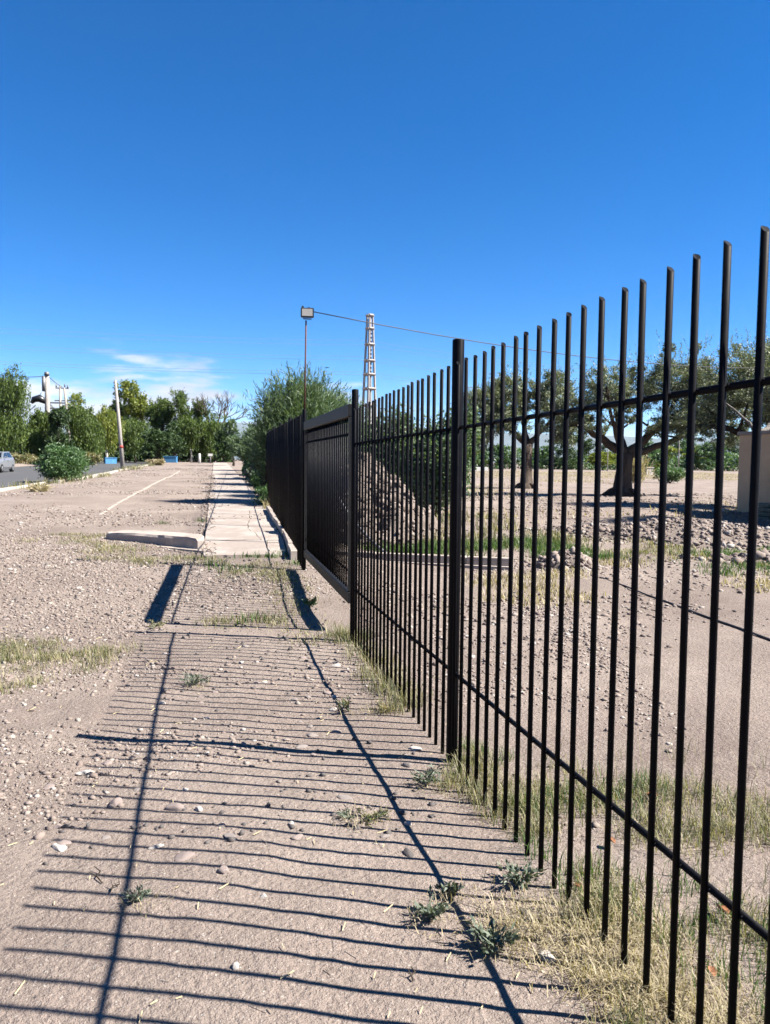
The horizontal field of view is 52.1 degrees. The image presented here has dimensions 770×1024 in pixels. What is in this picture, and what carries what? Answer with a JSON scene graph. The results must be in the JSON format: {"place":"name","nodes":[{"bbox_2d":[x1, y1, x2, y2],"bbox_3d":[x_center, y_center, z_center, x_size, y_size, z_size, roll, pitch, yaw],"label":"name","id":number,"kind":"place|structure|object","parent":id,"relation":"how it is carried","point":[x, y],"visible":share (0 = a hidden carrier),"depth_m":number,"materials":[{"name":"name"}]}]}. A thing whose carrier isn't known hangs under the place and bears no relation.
{"place":"outdoors","nodes":[
{"label":"outdoors","id":0,"kind":"place"},
{"bbox_2d":[0,461,146,487],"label":"road","id":1,"kind":"structure","parent":0,"point":[17,475],"depth_m":54.02,"materials":[{"name":"asphalt"}]},
{"bbox_2d":[0,452,14,472],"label":"parked car","id":2,"kind":"object","parent":1,"relation":"on","point":[7,460],"visible":1,"depth_m":54.06,"materials":[{"name":"silver metal"}]},
{"bbox_2d":[152,517,299,624],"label":"grass","id":3,"kind":"structure","parent":0,"point":[268,555],"depth_m":11.36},
{"bbox_2d":[194,557,348,646],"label":"grass","id":4,"kind":"structure","parent":0,"point":[261,573],"depth_m":9.20,"materials":[{"name":"plant"}]},
{"bbox_2d":[115,677,576,973],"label":"weeds","id":5,"kind":"object","parent":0,"point":[451,900],"visible":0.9,"depth_m":2.85,"materials":[{"name":"green plant"}]},
{"bbox_2d":[319,622,433,716],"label":"grass","id":6,"kind":"structure","parent":0,"point":[344,634],"depth_m":5.88,"materials":[{"name":"plant"}]},
{"bbox_2d":[24,421,738,463],"bbox_3d":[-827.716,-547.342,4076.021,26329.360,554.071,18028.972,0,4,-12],"label":"hills","id":7,"kind":"structure","parent":0,"point":[543,437],"depth_m":10426.80,"materials":[{"name":"plant"}]},
{"bbox_2d":[0,460,769,1023],"bbox_3d":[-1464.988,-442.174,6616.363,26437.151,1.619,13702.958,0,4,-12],"label":"ground","id":8,"kind":"structure","parent":0,"point":[96,960],"depth_m":3.71,"materials":[{"name":"soil"}]},
{"bbox_2d":[0,363,32,453],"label":"tree","id":9,"kind":"object","parent":8,"relation":"on","point":[13,397],"visible":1,"depth_m":78.21,"materials":[{"name":"green plant"}]},
{"bbox_2d":[10,452,43,463],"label":"bush","id":10,"kind":"object","parent":8,"relation":"on","point":[26,457],"visible":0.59,"depth_m":77.16,"materials":[{"name":"yellow plant"}]},
{"bbox_2d":[13,406,51,462],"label":"tree","id":11,"kind":"object","parent":8,"relation":"on","point":[39,423],"visible":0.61,"depth_m":81.45,"materials":[{"name":"green plant"}]},
{"bbox_2d":[26,483,55,491],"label":"weed","id":12,"kind":"object","parent":8,"relation":"on","point":[33,488],"visible":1,"depth_m":30.26,"materials":[{"name":"grey plant"}]},
{"bbox_2d":[23,372,65,432],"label":"transformer pole","id":13,"kind":"object","parent":8,"relation":"on","point":[46,389],"visible":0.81,"depth_m":85.18,"materials":[{"name":"concrete"}]},
{"bbox_2d":[43,405,74,452],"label":"tree","id":14,"kind":"object","parent":8,"relation":"on","point":[57,417],"visible":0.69,"depth_m":79.84,"materials":[{"name":"green plant"}]},
{"bbox_2d":[51,384,69,437],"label":"utility pole","id":15,"kind":"object","parent":8,"relation":"on","point":[60,397],"visible":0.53,"depth_m":88.54,"materials":[{"name":"concrete"}]},
{"bbox_2d":[30,442,92,481],"bbox_3d":[-16.440,-2.475,39.955,3.116,2.185,3.680,0,4,-12],"label":"bush","id":16,"kind":"object","parent":8,"relation":"on","point":[58,461],"visible":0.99,"depth_m":39.24,"materials":[{"name":"green plant"}]},
{"bbox_2d":[0,465,142,491],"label":"road kerb","id":17,"kind":"structure","parent":8,"relation":"on","point":[18,487],"depth_m":33.48,"materials":[{"name":"concrete"}]},
{"bbox_2d":[0,632,148,695],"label":"grass","id":18,"kind":"structure","parent":8,"relation":"on","point":[48,657],"depth_m":6.53,"materials":[{"name":"plant"}]},
{"bbox_2d":[62,391,93,435],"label":"tree","id":19,"kind":"object","parent":8,"relation":"on","point":[77,398],"visible":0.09,"depth_m":104.90,"materials":[{"name":"green plant"}]},
{"bbox_2d":[2,463,158,488],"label":"grass","id":20,"kind":"structure","parent":8,"relation":"on","point":[135,467],"depth_m":41.31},
{"bbox_2d":[63,402,107,463],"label":"tree","id":21,"kind":"object","parent":8,"relation":"on","point":[86,432],"visible":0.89,"depth_m":83.79,"materials":[{"name":"green plant"}]},
{"bbox_2d":[82,451,103,464],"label":"bush","id":22,"kind":"object","parent":8,"relation":"on","point":[95,458],"visible":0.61,"depth_m":79.87,"materials":[{"name":"brown plant"}]},
{"bbox_2d":[0,468,207,567],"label":"gravel","id":23,"kind":"structure","parent":8,"relation":"on","point":[96,517],"depth_m":20.20,"materials":[{"name":"gravel"}]},
{"bbox_2d":[93,403,125,457],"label":"tree","id":24,"kind":"object","parent":8,"relation":"on","point":[107,417],"visible":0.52,"depth_m":88.80,"materials":[{"name":"green plant"}]},
{"bbox_2d":[0,439,232,461],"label":"undergrowth","id":25,"kind":"object","parent":8,"relation":"on","point":[217,458],"visible":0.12,"depth_m":110.11,"materials":[{"name":"green plant"}]},
{"bbox_2d":[113,380,124,468],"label":"utility pole","id":26,"kind":"object","parent":8,"relation":"on","point":[121,453],"visible":0.9,"depth_m":66.79,"materials":[{"name":"concrete"}]},
{"bbox_2d":[10,530,228,565],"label":"grass","id":27,"kind":"structure","parent":8,"relation":"on","point":[177,557],"depth_m":12.82,"materials":[{"name":"plant"}]},
{"bbox_2d":[114,416,141,460],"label":"tree","id":28,"kind":"object","parent":8,"relation":"on","point":[126,455],"visible":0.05,"depth_m":101.65,"materials":[{"name":"green plant"}]},
{"bbox_2d":[113,380,152,461],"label":"tree","id":29,"kind":"object","parent":8,"relation":"on","point":[133,408],"visible":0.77,"depth_m":117.81,"materials":[{"name":"green plant"}]},
{"bbox_2d":[116,417,151,462],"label":"tree","id":30,"kind":"object","parent":8,"relation":"on","point":[133,430],"visible":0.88,"depth_m":95.95,"materials":[{"name":"green plant"}]},
{"bbox_2d":[122,884,153,903],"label":"weed","id":31,"kind":"object","parent":8,"relation":"on","point":[132,896],"visible":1,"depth_m":2.80,"materials":[{"name":"green plant"}]},
{"bbox_2d":[98,471,179,514],"bbox_3d":[-11.517,-1.472,40.030,0.187,0.710,40.764,0,4,-12],"label":"edging","id":32,"kind":"object","parent":8,"relation":"on","point":[112,506],"visible":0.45,"depth_m":28.90,"materials":[{"name":"concrete"}]},
{"bbox_2d":[106,530,203,553],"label":"broken kerb","id":33,"kind":"structure","parent":8,"relation":"on","point":[182,541],"depth_m":13.87,"materials":[{"name":"concrete"}]},
{"bbox_2d":[139,427,175,460],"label":"tree","id":34,"kind":"object","parent":8,"relation":"on","point":[151,448],"visible":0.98,"depth_m":93.25,"materials":[{"name":"green plant"}]},
{"bbox_2d":[143,396,177,431],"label":"tree","id":35,"kind":"object","parent":8,"relation":"on","point":[164,407],"visible":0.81,"depth_m":114.04,"materials":[{"name":"green plant"}]},
{"bbox_2d":[164,803,183,810],"bbox_3d":[-0.970,1.368,3.623,0.108,0.051,0.045,-5,-1,10],"label":"stone","id":36,"kind":"object","parent":8,"relation":"on","point":[174,807],"visible":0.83,"depth_m":3.61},
{"bbox_2d":[166,419,188,455],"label":"tree","id":37,"kind":"object","parent":8,"relation":"on","point":[174,429],"visible":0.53,"depth_m":101.45,"materials":[{"name":"green plant"}]},
{"bbox_2d":[170,387,193,459],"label":"tree","id":38,"kind":"object","parent":8,"relation":"on","point":[181,401],"visible":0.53,"depth_m":113.17,"materials":[{"name":"green plant"}]},
{"bbox_2d":[174,852,194,861],"bbox_3d":[-0.797,1.370,3.128,0.084,0.020,0.062,-7,14,-22],"label":"stone","id":39,"kind":"object","parent":8,"relation":"on","point":[181,856],"visible":1,"depth_m":3.12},
{"bbox_2d":[176,417,207,461],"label":"tree","id":40,"kind":"object","parent":8,"relation":"on","point":[192,430],"visible":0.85,"depth_m":103.39,"materials":[{"name":"green plant"}]},
{"bbox_2d":[180,670,210,684],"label":"weed","id":41,"kind":"object","parent":8,"relation":"on","point":[192,677],"visible":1,"depth_m":5.76,"materials":[{"name":"green plant"}]},
{"bbox_2d":[191,397,209,422],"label":"tree","id":42,"kind":"object","parent":8,"relation":"on","point":[197,414],"visible":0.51,"depth_m":117.19,"materials":[{"name":"green plant"}]},
{"bbox_2d":[197,418,222,461],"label":"tree","id":43,"kind":"object","parent":8,"relation":"on","point":[207,443],"visible":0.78,"depth_m":105.01,"materials":[{"name":"green plant"}]},
{"bbox_2d":[0,545,441,865],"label":"dark clods","id":44,"kind":"object","parent":8,"relation":"on","point":[268,805],"visible":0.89,"depth_m":5.81,"materials":[{"name":"soil"}]},
{"bbox_2d":[194,391,249,458],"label":"bare tree","id":45,"kind":"object","parent":8,"relation":"on","point":[216,413],"visible":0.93,"depth_m":115.04,"materials":[{"name":"brown plant"}]},
{"bbox_2d":[213,429,231,461],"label":"tree","id":46,"kind":"object","parent":8,"relation":"on","point":[220,446],"visible":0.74,"depth_m":99.90,"materials":[{"name":"green plant"}]},
{"bbox_2d":[221,415,240,465],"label":"tree","id":47,"kind":"object","parent":8,"relation":"on","point":[229,427],"visible":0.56,"depth_m":81.77,"materials":[{"name":"green plant"}]},
{"bbox_2d":[227,422,251,461],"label":"tamarisk shrub","id":48,"kind":"object","parent":8,"relation":"on","point":[236,441],"visible":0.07,"depth_m":62.66,"materials":[{"name":"green plant"}]},
{"bbox_2d":[203,462,285,557],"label":"walkway","id":49,"kind":"structure","parent":8,"relation":"on","point":[230,535],"depth_m":17.89,"materials":[{"name":"concrete"}]},
{"bbox_2d":[192,474,263,554],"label":"clods","id":50,"kind":"object","parent":49,"relation":"on","point":[212,479],"visible":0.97,"depth_m":21.58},
{"bbox_2d":[235,424,253,463],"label":"tamarisk shrub","id":51,"kind":"object","parent":8,"relation":"on","point":[241,453],"visible":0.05,"depth_m":52.72,"materials":[{"name":"green plant"}]},
{"bbox_2d":[251,483,267,505],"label":"bush","id":52,"kind":"object","parent":8,"relation":"on","point":[262,491],"visible":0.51,"depth_m":23.66,"materials":[{"name":"green plant"}]},
{"bbox_2d":[251,409,306,569],"bbox_3d":[-6.278,-2.217,38.201,0.068,3.408,54.921,0,4,-11],"label":"iron fence","id":53,"kind":"object","parent":8,"relation":"on","point":[284,459],"visible":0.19,"depth_m":14.22,"materials":[{"name":"metal"}]},
{"bbox_2d":[301,306,313,408],"bbox_3d":[-1.107,-2.179,11.196,0.185,1.480,0.072,0,4,-4],"label":"floodlight","id":54,"kind":"object","parent":53,"relation":"attached to","point":[307,313],"visible":1,"depth_m":11.17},
{"bbox_2d":[314,311,731,367],"bbox_3d":[9.778,-4.417,19.222,27.000,2.576,0.013,-2,5,-37],"label":"cable","id":55,"kind":"object","parent":54,"relation":"attached to","point":[484,342],"visible":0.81,"depth_m":12.95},
{"bbox_2d":[304,404,351,603],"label":"sliding gate","id":56,"kind":"structure","parent":53,"relation":"attached to","point":[327,469],"depth_m":9.01,"materials":[{"name":"metal"}]},
{"bbox_2d":[266,506,296,559],"bbox_3d":[-2.297,0.384,17.237,0.218,0.464,10.036,0,4,-11],"label":"kerb strip","id":57,"kind":"object","parent":8,"relation":"on","point":[291,549],"visible":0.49,"depth_m":14.81,"materials":[{"name":"concrete"}]},
{"bbox_2d":[234,360,345,484],"bbox_3d":[-2.882,-2.543,25.095,3.844,4.662,3.863,0,4,-12],"label":"tamarisk shrub","id":58,"kind":"object","parent":8,"relation":"on","point":[283,403],"visible":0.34,"depth_m":24.70,"materials":[{"name":"green plant"}]},
{"bbox_2d":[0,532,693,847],"bbox_3d":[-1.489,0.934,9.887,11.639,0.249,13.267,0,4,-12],"label":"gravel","id":59,"kind":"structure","parent":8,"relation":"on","point":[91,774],"depth_m":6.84,"materials":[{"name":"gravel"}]},
{"bbox_2d":[323,381,376,451],"bbox_3d":[-1.843,-2.558,28.023,3.778,4.269,3.992,0,4,-12],"label":"tamarisk shrub","id":60,"kind":"object","parent":8,"relation":"on","point":[345,401],"visible":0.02,"depth_m":27.63,"materials":[{"name":"green plant"}]},
{"bbox_2d":[0,595,705,1023],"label":"straw","id":61,"kind":"object","parent":8,"relation":"on","point":[256,847],"visible":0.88,"depth_m":2.93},
{"bbox_2d":[275,452,448,547],"bbox_3d":[-0.428,-0.297,16.513,4.025,1.922,5.060,0,4,-12],"label":"dirt mound","id":62,"kind":"object","parent":8,"relation":"on","point":[429,522],"visible":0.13,"depth_m":15.73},
{"bbox_2d":[361,313,376,436],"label":"pylon tower","id":63,"kind":"structure","parent":8,"relation":"on","point":[369,388],"depth_m":166.10,"materials":[{"name":"metal"}]},
{"bbox_2d":[4,345,544,380],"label":"power line","id":64,"kind":"object","parent":63,"relation":"hanging from","point":[239,354],"visible":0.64,"depth_m":166.47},
{"bbox_2d":[12,333,585,373],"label":"power line","id":65,"kind":"object","parent":63,"relation":"attached to","point":[268,343],"visible":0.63,"depth_m":167.81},
{"bbox_2d":[0,328,609,371],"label":"power line","id":66,"kind":"object","parent":63,"relation":"attached to","point":[257,338],"visible":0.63,"depth_m":167.34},
{"bbox_2d":[0,348,636,392],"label":"power line","id":67,"kind":"object","parent":63,"relation":"hanging from","point":[225,357],"visible":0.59,"depth_m":167.76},
{"bbox_2d":[353,806,393,827],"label":"weed","id":68,"kind":"object","parent":8,"relation":"on","point":[380,814],"visible":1,"depth_m":3.53,"materials":[{"name":"green plant"}]},
{"bbox_2d":[361,397,419,497],"bbox_3d":[0.241,-1.755,24.114,2.601,3.639,2.513,0,4,-12],"label":"bush","id":69,"kind":"object","parent":8,"relation":"on","point":[391,436],"visible":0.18,"depth_m":23.49,"materials":[{"name":"green plant"}]},
{"bbox_2d":[410,764,441,785],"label":"weed","id":70,"kind":"object","parent":8,"relation":"on","point":[429,779],"visible":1,"depth_m":3.93,"materials":[{"name":"green plant"}]},
{"bbox_2d":[347,551,513,569],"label":"field kerb","id":71,"kind":"structure","parent":8,"relation":"on","point":[505,562],"depth_m":12.44,"materials":[{"name":"concrete"}]},
{"bbox_2d":[410,884,453,920],"bbox_3d":[0.158,1.380,2.752,0.140,0.104,0.148,2,4,23],"label":"weed","id":72,"kind":"object","parent":8,"relation":"on","point":[430,912],"visible":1,"depth_m":2.74,"materials":[{"name":"green plant"}]},
{"bbox_2d":[395,400,481,516],"bbox_3d":[1.474,-1.331,21.663,2.595,3.596,2.640,0,4,-12],"label":"bush","id":73,"kind":"object","parent":8,"relation":"on","point":[469,439],"visible":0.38,"depth_m":21.34,"materials":[{"name":"brown plant"}]},
{"bbox_2d":[431,879,464,896],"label":"weed","id":74,"kind":"object","parent":8,"relation":"on","point":[455,887],"visible":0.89,"depth_m":2.89,"materials":[{"name":"green plant"}]},
{"bbox_2d":[458,914,521,954],"bbox_3d":[0.345,1.380,2.565,0.163,0.108,0.180,-2,4,-32],"label":"weed","id":75,"kind":"object","parent":8,"relation":"on","point":[492,941],"visible":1,"depth_m":2.55,"materials":[{"name":"green plant"}]},
{"bbox_2d":[360,533,629,560],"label":"grass","id":76,"kind":"structure","parent":8,"relation":"on","point":[542,547],"depth_m":14.64,"materials":[{"name":"plant"}]},
{"bbox_2d":[487,443,520,468],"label":"tree","id":77,"kind":"object","parent":8,"relation":"on","point":[505,459],"visible":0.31,"depth_m":157.17,"materials":[{"name":"green plant"}]},
{"bbox_2d":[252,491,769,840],"bbox_3d":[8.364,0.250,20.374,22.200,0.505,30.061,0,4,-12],"label":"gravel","id":78,"kind":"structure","parent":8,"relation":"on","point":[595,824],"depth_m":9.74,"materials":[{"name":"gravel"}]},
{"bbox_2d":[463,358,577,488],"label":"olive tree","id":79,"kind":"object","parent":8,"relation":"on","point":[560,377],"visible":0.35,"depth_m":40.19,"materials":[{"name":"green plant"}]},
{"bbox_2d":[497,857,547,898],"bbox_3d":[0.496,1.368,2.977,0.222,0.114,0.180,4,5,45],"label":"weed","id":80,"kind":"object","parent":8,"relation":"on","point":[528,877],"visible":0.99,"depth_m":2.96,"materials":[{"name":"green plant"}]},
{"bbox_2d":[532,445,559,467],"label":"tree","id":81,"kind":"object","parent":8,"relation":"on","point":[546,448],"visible":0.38,"depth_m":158.39,"materials":[{"name":"green plant"}]},
{"bbox_2d":[540,950,555,964],"bbox_3d":[0.519,1.435,2.532,0.046,0.038,0.067,-1,4,-27],"label":"stone","id":82,"kind":"object","parent":8,"relation":"on","point":[547,955],"visible":0.77,"depth_m":2.52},
{"bbox_2d":[350,226,769,1023],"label":"iron fence","id":83,"kind":"object","parent":8,"relation":"on","point":[364,610],"visible":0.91,"depth_m":2.92,"materials":[{"name":"metal"}]},
{"bbox_2d":[383,444,738,470],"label":"undergrowth","id":84,"kind":"object","parent":8,"relation":"on","point":[682,463],"visible":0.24,"depth_m":161.85,"materials":[{"name":"green plant"}]},
{"bbox_2d":[544,433,588,469],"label":"tree","id":85,"kind":"object","parent":8,"relation":"on","point":[571,450],"visible":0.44,"depth_m":158.34,"materials":[{"name":"green plant"}]},
{"bbox_2d":[524,546,610,570],"bbox_3d":[2.916,0.749,12.757,1.426,0.432,1.610,0,4,-12],"label":"gravel pile","id":86,"kind":"object","parent":8,"relation":"on","point":[586,562],"visible":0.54,"depth_m":12.40,"materials":[{"name":"gravel"}]},
{"bbox_2d":[570,436,608,462],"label":"tree","id":87,"kind":"object","parent":8,"relation":"on","point":[588,446],"visible":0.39,"depth_m":166.70,"materials":[{"name":"green plant"}]},
{"bbox_2d":[426,869,764,1023],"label":"grass","id":88,"kind":"structure","parent":8,"relation":"on","point":[655,984],"depth_m":2.48,"materials":[{"name":"beige plant"}]},
{"bbox_2d":[436,470,758,522],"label":"grass","id":89,"kind":"structure","parent":8,"relation":"on","point":[696,476],"depth_m":66.45,"materials":[{"name":"plant"}]},
{"bbox_2d":[586,451,616,469],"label":"tree","id":90,"kind":"object","parent":8,"relation":"on","point":[612,458],"visible":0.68,"depth_m":151.27,"materials":[{"name":"green plant"}]},
{"bbox_2d":[610,455,655,482],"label":"pampas grass","id":91,"kind":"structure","parent":8,"relation":"on","point":[644,463],"depth_m":54.63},
{"bbox_2d":[531,330,752,496],"bbox_3d":[10.896,-4.037,32.590,10.132,7.023,4.505,0,4,-12],"label":"olive tree","id":92,"kind":"object","parent":8,"relation":"on","point":[653,383],"visible":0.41,"depth_m":32.15,"materials":[{"name":"green plant"}]},
{"bbox_2d":[516,516,769,550],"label":"rubble ridge","id":93,"kind":"structure","parent":8,"relation":"on","point":[734,536],"depth_m":16.73,"materials":[{"name":"stone"}]},
{"bbox_2d":[647,445,681,468],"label":"tree","id":94,"kind":"object","parent":8,"relation":"on","point":[672,450],"visible":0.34,"depth_m":163.67,"materials":[{"name":"green plant"}]},
{"bbox_2d":[650,465,685,482],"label":"bush","id":95,"kind":"object","parent":8,"relation":"on","point":[675,474],"visible":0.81,"depth_m":57.62,"materials":[{"name":"green plant"}]},
{"bbox_2d":[586,542,769,576],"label":"grass","id":96,"kind":"structure","parent":8,"relation":"on","point":[727,552],"depth_m":12.49,"materials":[{"name":"plant"}]},
{"bbox_2d":[668,433,696,460],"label":"tree","id":97,"kind":"object","parent":8,"relation":"on","point":[683,445],"visible":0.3,"depth_m":176.81,"materials":[{"name":"green plant"}]},
{"bbox_2d":[599,577,769,640],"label":"hose","id":98,"kind":"object","parent":8,"relation":"on","point":[756,634],"visible":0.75,"depth_m":8.68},
{"bbox_2d":[694,441,728,470],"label":"bush","id":99,"kind":"object","parent":8,"relation":"on","point":[706,449],"visible":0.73,"depth_m":162.21,"materials":[{"name":"green plant"}]},
{"bbox_2d":[671,325,769,441],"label":"olive tree","id":100,"kind":"object","parent":8,"relation":"on","point":[741,371],"visible":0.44,"depth_m":25.45,"materials":[{"name":"green plant"}]},
{"bbox_2d":[679,548,769,564],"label":"stone heap","id":101,"kind":"object","parent":8,"relation":"on","point":[763,554],"visible":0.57,"depth_m":13.30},
{"bbox_2d":[728,336,769,418],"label":"olive tree","id":102,"kind":"object","parent":8,"relation":"on","point":[766,400],"visible":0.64,"depth_m":20.42,"materials":[{"name":"green plant"}]},
{"bbox_2d":[737,430,769,511],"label":"beige building","id":103,"kind":"structure","parent":8,"relation":"on","point":[744,464],"depth_m":23.83,"materials":[{"name":"paint"}]},
{"bbox_2d":[758,503,769,519],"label":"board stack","id":104,"kind":"object","parent":8,"relation":"on","point":[764,511],"visible":0.68,"depth_m":22.13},
{"bbox_2d":[0,0,769,439],"label":"sky","id":105,"kind":"structure","parent":0,"point":[487,171],"materials":[{"name":"blue"}]},
{"bbox_2d":[363,511,602,550],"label":"grass","id":106,"kind":"structure","parent":0,"point":[495,530],"depth_m":17.36,"materials":[{"name":"plant"}]},
{"bbox_2d":[347,530,732,565],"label":"grass","id":107,"kind":"structure","parent":0,"point":[670,548],"depth_m":14.88,"materials":[{"name":"plant"}]},
{"bbox_2d":[430,735,708,1023],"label":"grass","id":108,"kind":"structure","parent":0,"point":[477,794],"depth_m":3.46,"materials":[{"name":"plant"}]},
{"bbox_2d":[422,548,769,610],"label":"grass","id":109,"kind":"structure","parent":0,"point":[542,586],"depth_m":10.78,"materials":[{"name":"plant"}]},
{"bbox_2d":[440,726,769,1023],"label":"grass","id":110,"kind":"structure","parent":0,"point":[728,822],"depth_m":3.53,"materials":[{"name":"plant"}]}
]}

